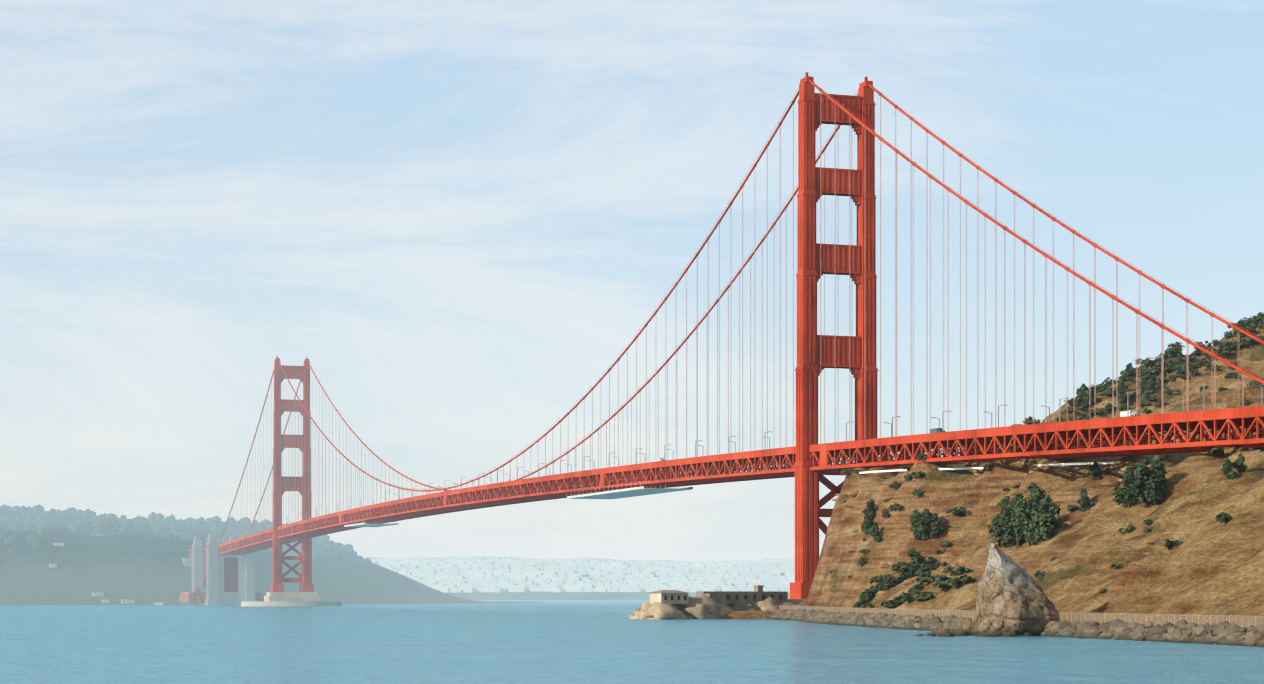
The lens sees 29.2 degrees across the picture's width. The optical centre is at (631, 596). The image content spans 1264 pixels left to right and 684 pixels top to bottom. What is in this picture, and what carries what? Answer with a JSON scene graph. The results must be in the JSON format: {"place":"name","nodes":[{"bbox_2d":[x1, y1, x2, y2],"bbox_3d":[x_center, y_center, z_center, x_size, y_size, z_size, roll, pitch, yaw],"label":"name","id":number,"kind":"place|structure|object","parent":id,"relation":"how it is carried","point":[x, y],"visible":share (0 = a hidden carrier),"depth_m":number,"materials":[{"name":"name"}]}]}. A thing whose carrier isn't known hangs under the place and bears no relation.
{"place":"outdoors","nodes":[
{"label":"outdoors","id":0,"kind":"place"},
{"bbox_2d":[0,510,541,604],"bbox_3d":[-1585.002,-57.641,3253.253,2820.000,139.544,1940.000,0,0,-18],"label":"distant hill","id":1,"kind":"structure","parent":0,"point":[116,568],"depth_m":2785.82,"materials":[{"name":"green plant"}]},
{"bbox_2d":[49,535,134,603],"bbox_3d":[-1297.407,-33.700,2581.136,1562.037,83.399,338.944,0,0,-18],"label":"distant buildings","id":2,"kind":"structure","parent":1,"relation":"on","point":[97,594],"depth_m":2673.60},
{"bbox_2d":[0,504,370,561],"bbox_3d":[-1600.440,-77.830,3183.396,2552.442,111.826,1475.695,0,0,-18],"label":"trees","id":3,"kind":"object","parent":1,"relation":"on","point":[157,523],"visible":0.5,"depth_m":3243.31,"materials":[{"name":"plant"}]},
{"bbox_2d":[187,547,227,586],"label":"fort point arch viaduct","id":4,"kind":"object","parent":1,"relation":"on","point":[204,555],"visible":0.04,"depth_m":2681.13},
{"bbox_2d":[182,534,255,604],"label":"concrete pylons","id":5,"kind":"object","parent":1,"relation":"on","point":[213,589],"visible":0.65,"depth_m":2591.90,"materials":[{"name":"grey concrete"}]},
{"bbox_2d":[224,557,237,591],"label":"steel pylon panels","id":6,"kind":"object","parent":5,"relation":"on","point":[230,574],"visible":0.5,"depth_m":2590.68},
{"bbox_2d":[366,557,789,599],"bbox_3d":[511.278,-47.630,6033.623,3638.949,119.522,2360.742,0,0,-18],"label":"city hillside terrain","id":7,"kind":"structure","parent":0,"point":[529,595],"depth_m":5618.35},
{"bbox_2d":[363,556,794,592],"bbox_3d":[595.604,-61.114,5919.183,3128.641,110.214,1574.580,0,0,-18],"label":"city buildings","id":8,"kind":"structure","parent":7,"relation":"on","point":[470,574],"depth_m":5819.50,"materials":[{"name":"paint"}]},
{"bbox_2d":[0,600,1263,683],"bbox_3d":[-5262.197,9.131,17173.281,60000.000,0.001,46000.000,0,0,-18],"label":"bay water","id":9,"kind":"structure","parent":0,"point":[577,642],"depth_m":410.02,"materials":[{"name":"blue liquid"}]},
{"bbox_2d":[153,602,204,604],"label":"fort point seawall","id":10,"kind":"object","parent":9,"relation":"in","point":[167,603],"visible":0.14,"depth_m":2593.41,"materials":[{"name":"concrete"}]},
{"bbox_2d":[179,587,262,602],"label":"brick building","id":11,"kind":"structure","parent":10,"relation":"on","point":[186,597],"depth_m":2609.65,"materials":[{"name":"brick"}]},
{"bbox_2d":[241,592,341,605],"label":"tower pier","id":12,"kind":"structure","parent":9,"relation":"in","point":[291,598],"depth_m":2236.57,"materials":[{"name":"concrete"}]},
{"bbox_2d":[270,356,313,591],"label":"tower","id":13,"kind":"structure","parent":12,"relation":"on","point":[281,483],"depth_m":2249.14,"materials":[{"name":"red metal"}]},
{"bbox_2d":[205,78,1263,560],"bbox_3d":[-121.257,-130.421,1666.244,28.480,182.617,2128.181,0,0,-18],"label":"cables","id":14,"kind":"object","parent":13,"relation":"attached to","point":[557,422],"visible":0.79,"depth_m":1016.15,"materials":[{"name":"red metal"}]},
{"bbox_2d":[221,92,1242,543],"bbox_3d":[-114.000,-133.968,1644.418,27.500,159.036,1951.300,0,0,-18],"label":"suspender ropes","id":15,"kind":"object","parent":14,"relation":"attached to","point":[361,488],"visible":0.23,"depth_m":1018.41,"materials":[{"name":"red metal"}]},
{"bbox_2d":[221,88,1263,537],"bbox_3d":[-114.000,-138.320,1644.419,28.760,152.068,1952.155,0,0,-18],"label":"cable bands","id":16,"kind":"object","parent":14,"relation":"attached to","point":[749,256],"visible":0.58,"depth_m":1061.00,"materials":[{"name":"red metal"}]},
{"bbox_2d":[629,594,805,618],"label":"shore rocks","id":17,"kind":"object","parent":9,"relation":"in","point":[704,606],"visible":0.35,"depth_m":979.25,"materials":[{"name":"beige stone"}]},
{"bbox_2d":[650,593,687,603],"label":"lime point fog station walls","id":18,"kind":"structure","parent":17,"relation":"on","point":[657,597],"depth_m":972.62,"materials":[{"name":"white paint"}]},
{"bbox_2d":[649,590,688,592],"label":"building roof","id":19,"kind":"structure","parent":18,"relation":"on","point":[668,591],"depth_m":973.52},
{"bbox_2d":[664,596,685,599],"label":"windows","id":20,"kind":"structure","parent":18,"relation":"attached to","point":[665,597],"depth_m":971.96,"materials":[{"name":"black glass"}]},
{"bbox_2d":[0,0,1263,561],"label":"sky","id":21,"kind":"structure","parent":0,"point":[461,215],"materials":[{"name":"blue"}]},
{"bbox_2d":[696,585,787,604],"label":"building","id":22,"kind":"structure","parent":0,"point":[719,597],"depth_m":1001.91,"materials":[{"name":"grey concrete"}]},
{"bbox_2d":[727,595,781,598],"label":"windows","id":23,"kind":"structure","parent":22,"relation":"in","point":[754,596],"depth_m":1004.96,"materials":[{"name":"black glass"}]},
{"bbox_2d":[721,321,1263,643],"bbox_3d":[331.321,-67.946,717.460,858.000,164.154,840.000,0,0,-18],"label":"hillside","id":24,"kind":"structure","parent":0,"point":[1090,547],"depth_m":771.56,"materials":[{"name":"brown soil"}]},
{"bbox_2d":[218,406,1263,554],"bbox_3d":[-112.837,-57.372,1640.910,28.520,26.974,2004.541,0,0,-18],"label":"bridge deck","id":25,"kind":"structure","parent":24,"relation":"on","point":[1201,417],"depth_m":983.96,"materials":[{"name":"red metal"}]},
{"bbox_2d":[220,417,1263,554],"bbox_3d":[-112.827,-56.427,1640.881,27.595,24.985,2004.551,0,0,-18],"label":"truss","id":26,"kind":"object","parent":25,"relation":"attached to","point":[425,513],"visible":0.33,"depth_m":1027.38,"materials":[{"name":"red metal"}]},
{"bbox_2d":[344,482,692,526],"bbox_3d":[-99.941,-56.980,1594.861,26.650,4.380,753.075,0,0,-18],"label":"maintenance scaffold platforms","id":27,"kind":"object","parent":26,"relation":"on","point":[627,492],"visible":0.85,"depth_m":1304.51,"materials":[{"name":"white metal"}]},
{"bbox_2d":[233,383,1262,535],"bbox_3d":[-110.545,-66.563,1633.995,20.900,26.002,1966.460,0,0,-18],"label":"street lamps","id":28,"kind":"object","parent":25,"relation":"on","point":[846,439],"visible":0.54,"depth_m":1001.41,"materials":[{"name":"metal"}]},
{"bbox_2d":[930,428,944,432],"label":"box truck","id":29,"kind":"object","parent":25,"relation":"on","point":[936,430],"visible":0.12,"depth_m":922.42,"materials":[{"name":"paint"}]},
{"bbox_2d":[1120,410,1139,416],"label":"box truck","id":30,"kind":"object","parent":25,"relation":"on","point":[1124,413],"visible":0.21,"depth_m":785.76,"materials":[{"name":"paint"}]},
{"bbox_2d":[788,599,806,602],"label":"tower pier","id":31,"kind":"structure","parent":24,"relation":"on","point":[795,600],"depth_m":1019.27,"materials":[{"name":"concrete"}]},
{"bbox_2d":[790,72,877,598],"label":"tower","id":32,"kind":"structure","parent":31,"relation":"on","point":[809,512],"depth_m":1033.05,"materials":[{"name":"red metal"}]},
{"bbox_2d":[916,611,1088,636],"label":"rocks","id":33,"kind":"object","parent":24,"relation":"on","point":[965,625],"visible":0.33,"depth_m":559.08,"materials":[{"name":"brown stone"}]},
{"bbox_2d":[831,465,1174,608],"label":"slope rock outcrops","id":34,"kind":"object","parent":24,"relation":"on","point":[854,532],"visible":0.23,"depth_m":863.39,"materials":[{"name":"stone"}]},
{"bbox_2d":[971,543,1058,635],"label":"sea rock","id":35,"kind":"object","parent":24,"relation":"on","point":[1012,597],"visible":0.88,"depth_m":560.15,"materials":[{"name":"beige stone"}]},
{"bbox_2d":[780,605,1249,625],"bbox_3d":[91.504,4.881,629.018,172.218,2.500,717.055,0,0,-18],"label":"shore fence posts","id":36,"kind":"object","parent":24,"relation":"on","point":[786,607],"visible":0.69,"depth_m":545.49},
{"bbox_2d":[779,605,1263,627],"bbox_3d":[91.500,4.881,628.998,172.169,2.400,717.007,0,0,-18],"label":"seawall","id":37,"kind":"object","parent":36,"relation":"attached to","point":[1239,621],"visible":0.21,"depth_m":534.45,"materials":[{"name":"beige concrete"}]},
{"bbox_2d":[768,609,1263,646],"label":"rocky shoreline","id":38,"kind":"structure","parent":24,"relation":"on","point":[1224,632],"depth_m":527.84,"materials":[{"name":"stone"}]},
{"bbox_2d":[829,312,1263,607],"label":"hillside scrub bushes","id":39,"kind":"object","parent":24,"relation":"on","point":[922,571],"visible":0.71,"depth_m":918.54,"materials":[{"name":"green plant"}]},
{"bbox_2d":[859,450,1259,473],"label":"road barrier","id":40,"kind":"object","parent":24,"relation":"on","point":[1037,465],"visible":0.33,"depth_m":905.38,"materials":[{"name":"white paint"}]}
]}

